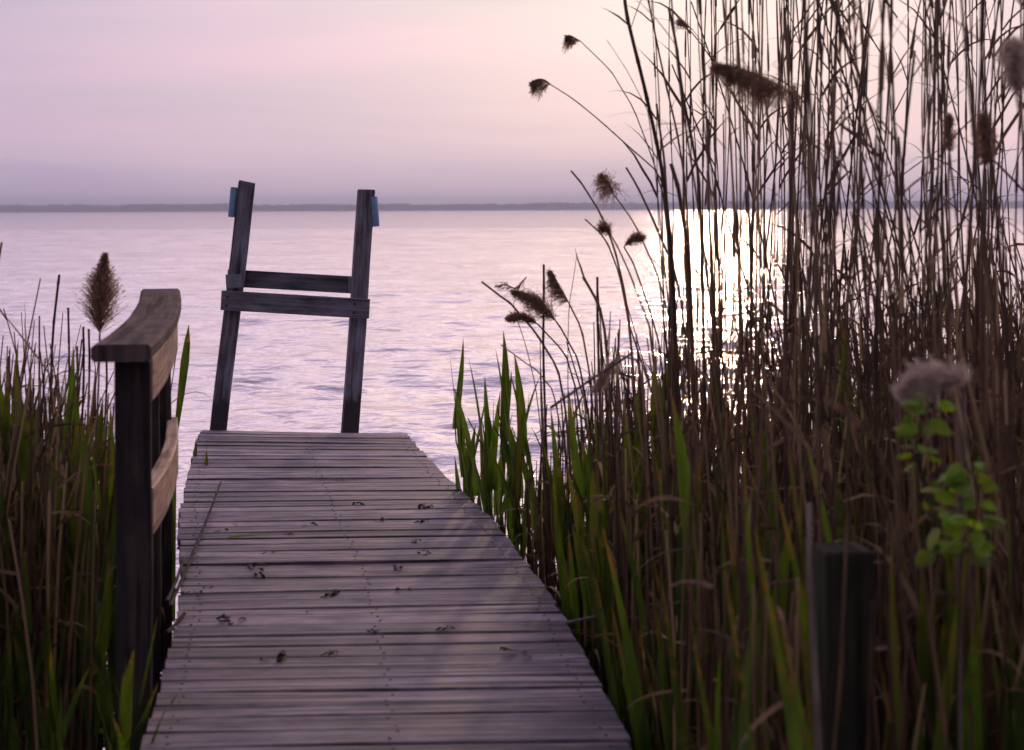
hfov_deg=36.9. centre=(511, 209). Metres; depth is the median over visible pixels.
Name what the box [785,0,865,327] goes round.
reed
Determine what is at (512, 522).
reed shoot
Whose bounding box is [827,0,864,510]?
reed
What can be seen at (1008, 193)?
reed
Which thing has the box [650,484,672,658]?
reed shoot
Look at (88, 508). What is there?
reed shoot
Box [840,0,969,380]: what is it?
reed
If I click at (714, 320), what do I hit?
reed
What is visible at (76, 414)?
reed shoot
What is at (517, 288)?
reed
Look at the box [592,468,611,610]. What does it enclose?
reed shoot
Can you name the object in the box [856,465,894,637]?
reed shoot
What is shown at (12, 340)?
reed
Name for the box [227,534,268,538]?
fallen leaf
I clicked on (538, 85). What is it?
reed
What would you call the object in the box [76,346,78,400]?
reed
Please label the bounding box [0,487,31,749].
reed shoot
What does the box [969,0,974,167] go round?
reed
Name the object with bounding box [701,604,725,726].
reed shoot
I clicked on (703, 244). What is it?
reed
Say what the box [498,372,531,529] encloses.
reed shoot
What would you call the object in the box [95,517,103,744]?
reed shoot
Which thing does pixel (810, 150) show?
reed
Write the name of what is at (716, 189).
reed
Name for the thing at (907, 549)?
reed shoot
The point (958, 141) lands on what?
reed
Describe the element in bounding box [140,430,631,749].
boardwalk
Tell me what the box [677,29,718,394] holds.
reed
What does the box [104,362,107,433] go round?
reed
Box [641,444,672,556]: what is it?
reed shoot
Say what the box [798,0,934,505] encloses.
reed
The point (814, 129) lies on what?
reed
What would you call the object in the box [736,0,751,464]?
reed
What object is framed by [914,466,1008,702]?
reed shoot
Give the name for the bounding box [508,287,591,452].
reed
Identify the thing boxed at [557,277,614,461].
reed
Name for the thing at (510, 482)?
reed shoot
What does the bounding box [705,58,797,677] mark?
reed
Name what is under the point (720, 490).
reed shoot
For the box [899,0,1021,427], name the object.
reed
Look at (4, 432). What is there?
reed shoot
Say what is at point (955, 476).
vine
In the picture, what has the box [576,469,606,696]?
reed shoot
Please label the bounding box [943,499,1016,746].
reed shoot
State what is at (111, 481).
reed shoot
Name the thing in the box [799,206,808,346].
reed
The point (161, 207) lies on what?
woodland
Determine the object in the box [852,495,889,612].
reed shoot
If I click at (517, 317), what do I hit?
reed
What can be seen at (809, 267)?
reed
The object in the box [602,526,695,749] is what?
grass clump
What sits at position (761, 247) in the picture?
reed
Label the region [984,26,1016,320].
reed
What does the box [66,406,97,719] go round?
reed shoot
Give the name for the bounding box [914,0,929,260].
reed
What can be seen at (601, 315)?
reed
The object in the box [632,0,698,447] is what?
reed
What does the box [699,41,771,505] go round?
reed
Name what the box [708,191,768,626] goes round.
reed
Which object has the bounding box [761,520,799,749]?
reed shoot
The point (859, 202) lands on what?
reed
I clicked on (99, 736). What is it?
reed shoot
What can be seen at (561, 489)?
reed shoot
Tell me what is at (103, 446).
reed shoot
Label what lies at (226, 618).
leaf bits
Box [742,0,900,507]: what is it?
reed
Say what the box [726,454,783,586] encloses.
reed shoot
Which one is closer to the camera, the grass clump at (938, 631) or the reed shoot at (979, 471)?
the grass clump at (938, 631)
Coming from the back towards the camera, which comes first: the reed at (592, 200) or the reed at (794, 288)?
the reed at (592, 200)
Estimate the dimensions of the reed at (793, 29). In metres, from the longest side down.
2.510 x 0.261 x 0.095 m
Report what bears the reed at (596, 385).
on the ground
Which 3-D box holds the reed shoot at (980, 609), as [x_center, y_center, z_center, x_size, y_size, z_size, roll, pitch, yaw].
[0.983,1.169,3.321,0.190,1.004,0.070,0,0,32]
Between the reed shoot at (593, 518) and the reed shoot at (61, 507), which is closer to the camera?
the reed shoot at (593, 518)
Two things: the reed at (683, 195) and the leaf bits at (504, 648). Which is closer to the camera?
the leaf bits at (504, 648)
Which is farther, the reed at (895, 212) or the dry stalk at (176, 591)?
the dry stalk at (176, 591)
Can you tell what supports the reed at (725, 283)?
on the ground
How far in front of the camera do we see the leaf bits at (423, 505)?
6.48 m
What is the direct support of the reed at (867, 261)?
on the ground
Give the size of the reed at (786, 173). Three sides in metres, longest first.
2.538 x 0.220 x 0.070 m
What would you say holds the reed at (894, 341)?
on the ground
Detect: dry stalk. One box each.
[164,612,185,634]
[165,556,184,603]
[168,481,221,608]
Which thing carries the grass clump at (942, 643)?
on the ground
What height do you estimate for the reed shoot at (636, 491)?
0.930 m
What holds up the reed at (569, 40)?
on the ground
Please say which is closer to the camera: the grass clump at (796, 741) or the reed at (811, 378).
the grass clump at (796, 741)
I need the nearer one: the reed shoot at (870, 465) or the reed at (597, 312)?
the reed shoot at (870, 465)
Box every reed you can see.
[0,308,44,442]
[49,274,59,403]
[67,308,69,385]
[73,251,128,543]
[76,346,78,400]
[81,326,84,420]
[86,329,90,434]
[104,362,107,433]
[481,281,576,588]
[493,277,555,601]
[501,345,568,471]
[504,306,584,446]
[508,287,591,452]
[527,78,678,366]
[542,264,548,581]
[545,267,592,444]
[550,352,633,408]
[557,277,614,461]
[561,35,666,233]
[566,590,710,623]
[567,256,576,500]
[570,170,635,409]
[575,249,612,457]
[585,219,635,415]
[590,355,655,741]
[591,217,664,454]
[592,169,672,330]
[603,0,702,420]
[606,69,744,547]
[607,41,674,379]
[610,0,670,478]
[623,230,673,459]
[625,167,691,423]
[627,0,697,444]
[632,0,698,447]
[634,0,697,353]
[636,0,762,516]
[637,0,760,455]
[640,0,796,577]
[647,0,676,399]
[648,2,813,373]
[649,0,716,426]
[655,103,674,518]
[657,0,715,370]
[667,7,709,533]
[669,163,697,454]
[671,64,772,381]
[674,17,764,435]
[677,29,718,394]
[681,104,690,434]
[682,9,731,363]
[685,0,721,483]
[686,0,698,424]
[688,0,737,451]
[691,0,744,481]
[694,0,777,391]
[699,0,751,547]
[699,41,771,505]
[705,0,760,381]
[705,0,780,435]
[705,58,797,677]
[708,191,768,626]
[711,0,723,396]
[712,16,741,377]
[715,0,816,434]
[715,7,751,473]
[716,114,744,460]
[718,0,754,477]
[719,3,765,416]
[721,0,751,470]
[722,2,785,396]
[723,0,824,432]
[725,0,790,477]
[727,0,791,453]
[729,60,787,524]
[731,159,796,378]
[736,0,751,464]
[737,0,790,413]
[739,0,763,445]
[739,0,1023,542]
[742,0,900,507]
[746,107,786,395]
[750,0,792,451]
[754,153,881,508]
[755,4,875,518]
[761,0,851,473]
[761,0,851,522]
[761,108,805,293]
[762,0,897,467]
[764,18,915,366]
[765,0,792,422]
[767,0,797,350]
[770,0,879,342]
[774,68,806,355]
[776,68,895,446]
[777,0,800,283]
[778,0,809,525]
[779,11,792,444]
[780,0,858,541]
[781,0,813,502]
[782,81,803,562]
[782,104,822,459]
[783,0,834,532]
[784,2,821,301]
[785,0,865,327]
[786,6,835,513]
[788,0,793,390]
[790,0,814,561]
[790,0,829,566]
[792,39,835,375]
[792,96,841,573]
[793,0,908,466]
[794,24,816,251]
[795,40,829,297]
[795,115,810,477]
[797,0,886,535]
[797,5,805,371]
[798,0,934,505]
[799,0,897,683]
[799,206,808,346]
[802,0,885,540]
[803,60,861,432]
[806,503,821,749]
[807,2,886,492]
[808,0,830,394]
[808,10,832,376]
[809,0,820,507]
[815,0,843,490]
[815,0,859,417]
[818,0,909,306]
[818,1,876,418]
[819,0,988,545]
[823,0,884,656]
[826,116,902,501]
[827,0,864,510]
[829,0,869,354]
[829,0,945,353]
[829,116,935,655]
[830,0,922,361]
[833,18,840,370]
[836,0,871,439]
[836,0,893,349]
[836,32,922,496]
[837,0,934,346]
[838,0,872,342]
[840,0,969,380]
[841,2,956,521]
[841,136,975,454]
[844,7,871,490]
[845,0,908,314]
[853,0,914,570]
[860,34,975,513]
[862,53,909,323]
[867,0,979,547]
[870,0,919,506]
[870,102,903,492]
[873,0,1023,585]
[877,137,927,520]
[879,0,915,685]
[881,0,989,493]
[883,0,976,493]
[884,12,999,408]
[887,0,896,555]
[889,350,974,749]
[891,0,994,422]
[893,0,948,356]
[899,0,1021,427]
[902,110,1009,734]
[905,0,1010,291]
[906,2,1021,314]
[906,185,1022,491]
[909,0,1020,343]
[909,4,936,270]
[910,0,968,459]
[910,176,936,311]
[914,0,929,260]
[914,0,1001,743]
[920,0,977,296]
[923,0,952,399]
[927,24,936,361]
[928,0,1014,556]
[931,0,975,324]
[931,2,964,269]
[933,0,993,447]
[940,112,958,539]
[942,0,963,270]
[944,0,1022,386]
[945,0,990,357]
[945,33,1023,473]
[951,132,1023,192]
[954,29,1020,282]
[955,0,992,282]
[960,0,1015,696]
[961,0,1016,368]
[965,0,1023,511]
[968,60,1013,298]
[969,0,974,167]
[979,0,1014,400]
[980,0,1000,416]
[980,199,1014,430]
[982,4,993,104]
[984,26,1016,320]
[986,9,1010,307]
[989,0,1023,275]
[989,196,1008,374]
[990,35,1023,164]
[993,149,1021,250]
[993,163,1018,519]
[997,0,1023,235]
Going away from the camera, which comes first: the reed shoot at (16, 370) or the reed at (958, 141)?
the reed shoot at (16, 370)
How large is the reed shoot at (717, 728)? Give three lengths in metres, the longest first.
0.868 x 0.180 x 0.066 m
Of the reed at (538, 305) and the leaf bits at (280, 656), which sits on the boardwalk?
the leaf bits at (280, 656)
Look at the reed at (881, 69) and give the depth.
3.54 m
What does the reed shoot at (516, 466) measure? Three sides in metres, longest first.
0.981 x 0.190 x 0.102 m
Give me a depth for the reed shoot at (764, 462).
4.03 m
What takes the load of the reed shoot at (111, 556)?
in the water
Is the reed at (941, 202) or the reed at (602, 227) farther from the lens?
the reed at (602, 227)
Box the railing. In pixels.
[90,288,180,749]
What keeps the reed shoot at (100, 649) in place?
in the water
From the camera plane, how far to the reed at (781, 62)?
6.13 m
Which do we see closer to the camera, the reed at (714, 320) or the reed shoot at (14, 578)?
the reed at (714, 320)
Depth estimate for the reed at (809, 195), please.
3.10 m
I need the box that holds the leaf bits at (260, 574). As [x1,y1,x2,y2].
[252,571,265,577]
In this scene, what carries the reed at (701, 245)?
on the ground
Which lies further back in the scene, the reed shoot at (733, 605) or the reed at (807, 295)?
the reed at (807, 295)
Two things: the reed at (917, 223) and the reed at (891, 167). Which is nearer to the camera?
the reed at (891, 167)
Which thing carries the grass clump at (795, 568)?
on the ground
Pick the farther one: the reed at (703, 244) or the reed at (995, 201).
the reed at (703, 244)
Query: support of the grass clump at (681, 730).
on the ground
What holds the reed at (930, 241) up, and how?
on the ground
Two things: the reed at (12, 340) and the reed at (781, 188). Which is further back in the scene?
the reed at (781, 188)
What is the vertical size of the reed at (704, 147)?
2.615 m
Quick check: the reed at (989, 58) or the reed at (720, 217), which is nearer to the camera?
the reed at (989, 58)
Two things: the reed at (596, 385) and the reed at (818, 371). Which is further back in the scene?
the reed at (596, 385)
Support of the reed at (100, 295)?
on the ground
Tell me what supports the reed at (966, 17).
on the ground
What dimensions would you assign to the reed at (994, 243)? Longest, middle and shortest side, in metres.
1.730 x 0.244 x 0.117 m
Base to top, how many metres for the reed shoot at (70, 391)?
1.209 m
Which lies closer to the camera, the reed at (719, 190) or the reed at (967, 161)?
the reed at (967, 161)
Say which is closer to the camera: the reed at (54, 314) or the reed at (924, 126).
the reed at (924, 126)
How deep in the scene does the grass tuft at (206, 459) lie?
7.62 m
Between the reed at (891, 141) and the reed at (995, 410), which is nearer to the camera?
the reed at (995, 410)
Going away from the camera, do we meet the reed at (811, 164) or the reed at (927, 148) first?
the reed at (927, 148)
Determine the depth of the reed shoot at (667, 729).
3.65 m
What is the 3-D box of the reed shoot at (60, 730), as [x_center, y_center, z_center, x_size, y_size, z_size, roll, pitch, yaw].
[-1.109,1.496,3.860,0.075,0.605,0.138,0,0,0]
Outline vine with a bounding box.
[893,393,1006,749]
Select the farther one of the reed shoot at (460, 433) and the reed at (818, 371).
the reed shoot at (460, 433)
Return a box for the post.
[812,542,875,749]
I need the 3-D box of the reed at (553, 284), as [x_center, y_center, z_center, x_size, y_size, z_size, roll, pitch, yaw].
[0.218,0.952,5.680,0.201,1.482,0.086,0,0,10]
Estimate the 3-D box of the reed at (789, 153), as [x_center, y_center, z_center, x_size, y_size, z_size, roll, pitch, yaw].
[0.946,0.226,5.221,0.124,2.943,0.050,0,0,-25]
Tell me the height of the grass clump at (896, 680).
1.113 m
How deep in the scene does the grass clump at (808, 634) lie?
2.85 m
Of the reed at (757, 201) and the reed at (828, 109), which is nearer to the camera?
the reed at (828, 109)
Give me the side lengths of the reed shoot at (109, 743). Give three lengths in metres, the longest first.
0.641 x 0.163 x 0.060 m
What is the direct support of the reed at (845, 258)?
on the ground
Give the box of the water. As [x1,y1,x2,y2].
[0,208,1023,749]
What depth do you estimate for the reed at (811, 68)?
6.75 m
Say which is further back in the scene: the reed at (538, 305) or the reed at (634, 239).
the reed at (538, 305)
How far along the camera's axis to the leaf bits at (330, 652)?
4.35 m
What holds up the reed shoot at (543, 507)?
on the ground
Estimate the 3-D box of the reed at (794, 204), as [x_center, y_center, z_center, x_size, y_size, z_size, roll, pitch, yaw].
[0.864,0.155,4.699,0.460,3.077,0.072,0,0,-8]
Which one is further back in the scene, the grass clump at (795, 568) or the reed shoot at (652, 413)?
the reed shoot at (652, 413)
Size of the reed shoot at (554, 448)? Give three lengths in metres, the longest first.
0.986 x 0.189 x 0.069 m
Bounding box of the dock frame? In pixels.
[210,180,379,432]
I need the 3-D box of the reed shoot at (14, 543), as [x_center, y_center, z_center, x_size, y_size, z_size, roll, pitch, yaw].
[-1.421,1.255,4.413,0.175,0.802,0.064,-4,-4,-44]
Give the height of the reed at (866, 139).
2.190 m
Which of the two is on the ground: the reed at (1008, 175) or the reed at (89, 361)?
the reed at (1008, 175)
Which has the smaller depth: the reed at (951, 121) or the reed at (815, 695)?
the reed at (815, 695)
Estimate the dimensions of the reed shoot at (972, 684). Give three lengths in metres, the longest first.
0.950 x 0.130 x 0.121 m
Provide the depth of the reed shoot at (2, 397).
5.07 m
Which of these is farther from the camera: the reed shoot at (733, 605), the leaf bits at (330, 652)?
the leaf bits at (330, 652)
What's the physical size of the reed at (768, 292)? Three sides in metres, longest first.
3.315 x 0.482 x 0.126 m
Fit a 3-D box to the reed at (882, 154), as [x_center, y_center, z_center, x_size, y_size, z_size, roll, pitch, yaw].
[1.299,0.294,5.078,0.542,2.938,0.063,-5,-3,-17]
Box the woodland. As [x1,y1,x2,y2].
[0,200,1022,211]
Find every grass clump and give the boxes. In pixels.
[552,467,591,660]
[581,472,641,743]
[595,574,652,749]
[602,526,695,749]
[617,432,706,749]
[660,572,710,749]
[684,433,763,749]
[690,553,808,749]
[691,496,715,719]
[724,569,813,749]
[755,532,809,749]
[776,487,904,749]
[788,452,968,749]
[800,499,875,679]
[807,449,967,741]
[879,531,1023,749]
[906,485,986,749]
[934,438,1013,749]
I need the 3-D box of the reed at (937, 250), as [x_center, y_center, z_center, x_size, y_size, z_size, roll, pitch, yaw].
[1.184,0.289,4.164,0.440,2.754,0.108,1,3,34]
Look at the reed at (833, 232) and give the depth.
5.44 m
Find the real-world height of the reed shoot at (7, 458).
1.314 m
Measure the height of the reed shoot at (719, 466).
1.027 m
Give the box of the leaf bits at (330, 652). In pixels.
[319,650,337,656]
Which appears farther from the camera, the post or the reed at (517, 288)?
the reed at (517, 288)
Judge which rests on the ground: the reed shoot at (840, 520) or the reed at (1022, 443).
the reed at (1022, 443)
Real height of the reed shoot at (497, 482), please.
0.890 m
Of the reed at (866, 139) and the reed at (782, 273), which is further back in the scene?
the reed at (782, 273)
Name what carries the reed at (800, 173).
in the water
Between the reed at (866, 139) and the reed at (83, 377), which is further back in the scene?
the reed at (83, 377)
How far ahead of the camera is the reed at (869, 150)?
4.83 m
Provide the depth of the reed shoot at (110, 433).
4.92 m
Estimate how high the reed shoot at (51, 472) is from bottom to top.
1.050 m
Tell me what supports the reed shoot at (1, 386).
on the water
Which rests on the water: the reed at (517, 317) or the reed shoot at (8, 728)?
the reed shoot at (8, 728)
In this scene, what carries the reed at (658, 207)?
on the ground
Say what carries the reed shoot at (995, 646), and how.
on the ground
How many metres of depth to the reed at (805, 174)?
5.74 m
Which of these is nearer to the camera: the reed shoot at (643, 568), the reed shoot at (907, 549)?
the reed shoot at (907, 549)
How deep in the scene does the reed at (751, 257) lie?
4.26 m
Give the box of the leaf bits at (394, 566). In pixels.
[392,565,403,570]
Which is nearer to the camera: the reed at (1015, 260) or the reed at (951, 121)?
the reed at (951, 121)
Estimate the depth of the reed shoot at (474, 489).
6.90 m
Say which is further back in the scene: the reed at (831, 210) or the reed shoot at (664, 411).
the reed shoot at (664, 411)
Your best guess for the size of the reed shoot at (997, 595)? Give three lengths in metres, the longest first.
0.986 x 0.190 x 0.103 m
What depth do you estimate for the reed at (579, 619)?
4.52 m
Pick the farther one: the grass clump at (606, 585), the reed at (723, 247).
the reed at (723, 247)
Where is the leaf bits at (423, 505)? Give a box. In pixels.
[418,503,432,509]
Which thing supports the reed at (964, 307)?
on the ground
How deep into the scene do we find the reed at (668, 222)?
5.20 m
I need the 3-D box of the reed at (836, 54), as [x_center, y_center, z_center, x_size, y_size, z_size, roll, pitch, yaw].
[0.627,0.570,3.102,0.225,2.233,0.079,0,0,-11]
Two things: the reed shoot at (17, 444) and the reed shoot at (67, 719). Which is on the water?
the reed shoot at (17, 444)
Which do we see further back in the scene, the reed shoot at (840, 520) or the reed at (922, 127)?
the reed at (922, 127)
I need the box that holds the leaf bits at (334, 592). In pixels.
[320,589,339,597]
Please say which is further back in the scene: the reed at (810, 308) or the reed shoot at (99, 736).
the reed at (810, 308)
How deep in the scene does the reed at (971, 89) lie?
5.70 m
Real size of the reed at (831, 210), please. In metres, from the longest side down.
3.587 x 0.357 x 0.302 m
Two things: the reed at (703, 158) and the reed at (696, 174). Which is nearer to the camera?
the reed at (703, 158)
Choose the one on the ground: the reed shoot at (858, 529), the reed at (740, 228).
the reed at (740, 228)
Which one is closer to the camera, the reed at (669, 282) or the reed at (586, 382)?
the reed at (586, 382)
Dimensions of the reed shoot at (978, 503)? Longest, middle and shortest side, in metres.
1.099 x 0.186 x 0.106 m
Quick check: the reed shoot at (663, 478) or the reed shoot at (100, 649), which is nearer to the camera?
the reed shoot at (100, 649)
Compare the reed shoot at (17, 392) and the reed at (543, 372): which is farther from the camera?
the reed at (543, 372)
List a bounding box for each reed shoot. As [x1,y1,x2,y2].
[0,365,1,426]
[0,381,18,509]
[0,385,14,529]
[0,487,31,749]
[0,598,21,699]
[0,634,19,749]
[4,438,29,640]
[5,447,10,472]
[9,409,18,487]
[9,510,16,582]
[10,343,17,515]
[10,418,40,718]
[13,548,53,749]
[14,370,27,473]
[18,408,40,686]
[19,404,41,595]
[36,596,94,749]
[40,492,94,749]
[46,443,76,745]
[46,640,62,749]
[48,346,79,532]
[50,422,79,663]
[53,405,62,450]
[58,689,92,749]
[61,429,80,571]
[62,386,80,447]
[65,425,79,517]
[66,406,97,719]
[66,417,107,749]
[87,429,114,606]
[89,399,102,490]
[92,557,114,749]
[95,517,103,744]
[96,661,165,749]
[97,495,115,749]
[98,412,106,487]
[99,404,114,577]
[101,513,115,749]
[107,620,177,749]
[111,650,141,749]
[172,325,189,617]
[450,341,487,456]
[454,389,480,503]
[455,390,469,493]
[455,456,477,502]
[462,377,490,513]
[467,362,499,516]
[478,435,492,517]
[481,399,503,522]
[487,390,530,559]
[493,367,516,538]
[495,331,528,539]
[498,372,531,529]
[500,373,541,551]
[509,355,544,577]
[537,449,561,558]
[543,412,581,522]
[553,450,596,578]
[557,417,586,571]
[567,396,595,620]
[570,384,623,645]
[572,507,611,667]
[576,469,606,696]
[586,433,638,521]
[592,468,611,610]
[594,416,610,523]
[595,448,643,585]
[608,440,655,597]
[610,408,663,558]
[612,646,627,732]
[631,444,664,555]
[632,381,652,538]
[632,624,696,749]
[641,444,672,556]
[641,489,650,649]
[643,354,670,492]
[645,631,696,749]
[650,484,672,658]
[651,360,671,496]
[652,451,661,593]
[667,394,701,718]
[681,639,771,749]
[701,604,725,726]
[702,362,766,591]
[705,418,732,545]
[721,470,790,708]
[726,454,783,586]
[729,612,767,749]
[730,592,737,738]
[738,410,760,535]
[750,400,773,478]
[750,425,781,536]
[756,481,799,676]
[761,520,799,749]
[783,574,809,734]
[835,322,853,508]
[835,476,878,735]
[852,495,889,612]
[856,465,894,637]
[858,354,918,489]
[859,414,878,508]
[865,455,882,574]
[869,470,884,711]
[879,455,950,749]
[879,460,912,663]
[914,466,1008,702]
[916,570,937,749]
[919,504,933,605]
[928,526,999,673]
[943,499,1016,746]
[948,346,959,456]
[960,416,1007,561]
[962,628,983,749]
[975,466,1009,663]
[985,540,1019,749]
[995,552,999,621]
[1016,614,1023,749]
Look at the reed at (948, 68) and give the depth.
4.41 m
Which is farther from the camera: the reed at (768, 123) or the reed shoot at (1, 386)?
the reed shoot at (1, 386)
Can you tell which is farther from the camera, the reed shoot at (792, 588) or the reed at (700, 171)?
the reed at (700, 171)
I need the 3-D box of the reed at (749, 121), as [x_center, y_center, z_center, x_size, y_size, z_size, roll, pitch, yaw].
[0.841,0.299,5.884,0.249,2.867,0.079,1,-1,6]
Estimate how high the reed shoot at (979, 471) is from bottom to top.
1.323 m
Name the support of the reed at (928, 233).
on the ground
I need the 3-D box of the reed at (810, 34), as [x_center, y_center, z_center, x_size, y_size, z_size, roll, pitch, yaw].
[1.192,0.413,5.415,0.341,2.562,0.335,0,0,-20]
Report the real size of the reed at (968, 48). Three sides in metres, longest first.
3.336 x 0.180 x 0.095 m
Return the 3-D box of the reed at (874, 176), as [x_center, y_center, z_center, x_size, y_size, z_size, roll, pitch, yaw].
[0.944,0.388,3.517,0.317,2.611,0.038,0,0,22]
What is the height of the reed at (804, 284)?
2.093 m
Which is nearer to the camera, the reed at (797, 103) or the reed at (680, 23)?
the reed at (797, 103)
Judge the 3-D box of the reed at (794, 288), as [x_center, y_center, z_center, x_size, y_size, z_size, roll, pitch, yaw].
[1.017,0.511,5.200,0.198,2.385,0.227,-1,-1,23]
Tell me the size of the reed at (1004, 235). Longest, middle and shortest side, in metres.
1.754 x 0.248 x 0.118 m
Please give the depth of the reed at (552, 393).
5.60 m
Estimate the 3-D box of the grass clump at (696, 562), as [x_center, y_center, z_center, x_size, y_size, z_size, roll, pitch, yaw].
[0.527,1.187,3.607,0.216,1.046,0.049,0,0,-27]
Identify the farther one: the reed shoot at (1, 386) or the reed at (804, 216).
the reed at (804, 216)
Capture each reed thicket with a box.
[0,278,208,749]
[476,171,1023,749]
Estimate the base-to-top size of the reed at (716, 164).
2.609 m
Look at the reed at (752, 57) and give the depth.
5.92 m
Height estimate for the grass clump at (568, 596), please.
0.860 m
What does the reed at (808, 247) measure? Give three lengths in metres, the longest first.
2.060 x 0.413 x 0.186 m
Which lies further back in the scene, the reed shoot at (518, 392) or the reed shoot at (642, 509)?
the reed shoot at (518, 392)
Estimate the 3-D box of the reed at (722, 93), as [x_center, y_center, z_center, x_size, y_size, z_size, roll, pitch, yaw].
[0.936,0.421,6.439,0.776,2.586,0.073,0,0,13]
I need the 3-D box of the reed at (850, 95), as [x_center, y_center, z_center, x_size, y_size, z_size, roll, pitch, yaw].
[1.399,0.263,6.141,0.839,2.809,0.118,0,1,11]
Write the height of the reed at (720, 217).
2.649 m
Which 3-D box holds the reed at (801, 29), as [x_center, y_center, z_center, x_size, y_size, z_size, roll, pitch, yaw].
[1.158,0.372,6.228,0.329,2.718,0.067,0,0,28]
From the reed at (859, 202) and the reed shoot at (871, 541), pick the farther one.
the reed at (859, 202)
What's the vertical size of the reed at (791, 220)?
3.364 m
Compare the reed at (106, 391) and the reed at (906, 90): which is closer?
the reed at (106, 391)
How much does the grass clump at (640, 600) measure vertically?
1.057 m
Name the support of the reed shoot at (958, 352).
on the ground
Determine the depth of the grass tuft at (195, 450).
7.88 m
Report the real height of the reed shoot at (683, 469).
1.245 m
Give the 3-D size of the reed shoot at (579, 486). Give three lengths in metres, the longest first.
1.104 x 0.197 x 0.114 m
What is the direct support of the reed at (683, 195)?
on the ground
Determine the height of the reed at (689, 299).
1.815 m
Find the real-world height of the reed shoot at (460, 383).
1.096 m
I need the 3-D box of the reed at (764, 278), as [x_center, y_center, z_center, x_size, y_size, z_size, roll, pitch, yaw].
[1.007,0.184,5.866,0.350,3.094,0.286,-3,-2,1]
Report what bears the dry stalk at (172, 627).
on the boardwalk
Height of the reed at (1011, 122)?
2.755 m
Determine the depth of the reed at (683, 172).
5.50 m
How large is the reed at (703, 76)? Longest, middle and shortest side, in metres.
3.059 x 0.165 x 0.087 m
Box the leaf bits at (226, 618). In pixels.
[216,613,245,624]
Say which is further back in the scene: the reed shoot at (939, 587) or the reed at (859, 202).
the reed at (859, 202)
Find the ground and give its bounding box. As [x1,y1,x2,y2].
[537,567,652,741]
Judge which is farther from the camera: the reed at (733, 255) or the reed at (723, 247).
the reed at (723, 247)
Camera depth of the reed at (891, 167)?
5.73 m
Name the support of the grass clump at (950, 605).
on the ground
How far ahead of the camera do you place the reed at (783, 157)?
6.26 m
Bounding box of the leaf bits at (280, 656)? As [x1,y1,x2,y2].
[260,650,287,662]
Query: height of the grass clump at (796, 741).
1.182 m
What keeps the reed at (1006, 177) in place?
on the ground
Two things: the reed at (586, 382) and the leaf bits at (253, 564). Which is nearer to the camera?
the reed at (586, 382)
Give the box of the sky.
[0,0,1023,205]
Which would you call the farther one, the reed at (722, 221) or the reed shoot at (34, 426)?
the reed at (722, 221)
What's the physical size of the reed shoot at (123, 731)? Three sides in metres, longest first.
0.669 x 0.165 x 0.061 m
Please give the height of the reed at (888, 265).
1.923 m
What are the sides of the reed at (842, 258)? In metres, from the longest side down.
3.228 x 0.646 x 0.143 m
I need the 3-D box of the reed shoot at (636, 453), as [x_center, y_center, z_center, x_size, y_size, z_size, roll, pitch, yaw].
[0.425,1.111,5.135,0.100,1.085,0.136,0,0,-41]
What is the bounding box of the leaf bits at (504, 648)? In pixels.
[500,647,531,657]
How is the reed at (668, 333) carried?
on the ground
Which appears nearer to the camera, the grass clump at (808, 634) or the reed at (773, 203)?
the grass clump at (808, 634)
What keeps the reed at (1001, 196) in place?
on the ground
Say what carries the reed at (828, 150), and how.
on the ground
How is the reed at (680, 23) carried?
on the ground
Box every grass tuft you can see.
[194,438,196,455]
[205,450,207,464]
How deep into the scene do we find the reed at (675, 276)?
5.30 m
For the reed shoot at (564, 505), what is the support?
on the ground
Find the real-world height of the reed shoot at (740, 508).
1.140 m
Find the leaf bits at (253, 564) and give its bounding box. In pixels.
[247,562,267,570]
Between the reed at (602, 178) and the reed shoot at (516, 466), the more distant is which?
the reed shoot at (516, 466)
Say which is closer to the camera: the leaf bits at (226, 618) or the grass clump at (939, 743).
the grass clump at (939, 743)
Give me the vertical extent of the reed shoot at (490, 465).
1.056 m
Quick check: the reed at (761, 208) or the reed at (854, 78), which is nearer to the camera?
the reed at (854, 78)
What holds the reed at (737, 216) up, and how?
on the ground
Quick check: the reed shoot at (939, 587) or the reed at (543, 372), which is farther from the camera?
the reed at (543, 372)
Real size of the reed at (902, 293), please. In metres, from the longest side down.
2.108 x 0.421 x 0.271 m
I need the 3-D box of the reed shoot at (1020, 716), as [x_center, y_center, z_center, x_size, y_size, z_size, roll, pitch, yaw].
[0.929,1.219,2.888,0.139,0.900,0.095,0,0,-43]
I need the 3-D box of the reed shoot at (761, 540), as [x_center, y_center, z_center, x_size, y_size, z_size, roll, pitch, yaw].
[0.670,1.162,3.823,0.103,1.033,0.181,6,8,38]
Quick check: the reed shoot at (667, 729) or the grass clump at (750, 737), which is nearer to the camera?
the grass clump at (750, 737)
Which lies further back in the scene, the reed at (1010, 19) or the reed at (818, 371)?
the reed at (1010, 19)
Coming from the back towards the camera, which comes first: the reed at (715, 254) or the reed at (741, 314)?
the reed at (715, 254)
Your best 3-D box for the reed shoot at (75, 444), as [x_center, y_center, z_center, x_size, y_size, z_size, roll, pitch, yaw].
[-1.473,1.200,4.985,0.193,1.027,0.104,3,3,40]
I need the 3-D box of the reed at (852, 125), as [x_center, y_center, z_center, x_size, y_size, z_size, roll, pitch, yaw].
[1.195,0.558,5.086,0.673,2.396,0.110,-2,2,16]
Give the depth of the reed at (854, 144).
5.16 m
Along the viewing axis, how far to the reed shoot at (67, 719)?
4.12 m
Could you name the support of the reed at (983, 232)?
on the ground
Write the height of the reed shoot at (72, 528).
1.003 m
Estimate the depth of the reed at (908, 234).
3.92 m

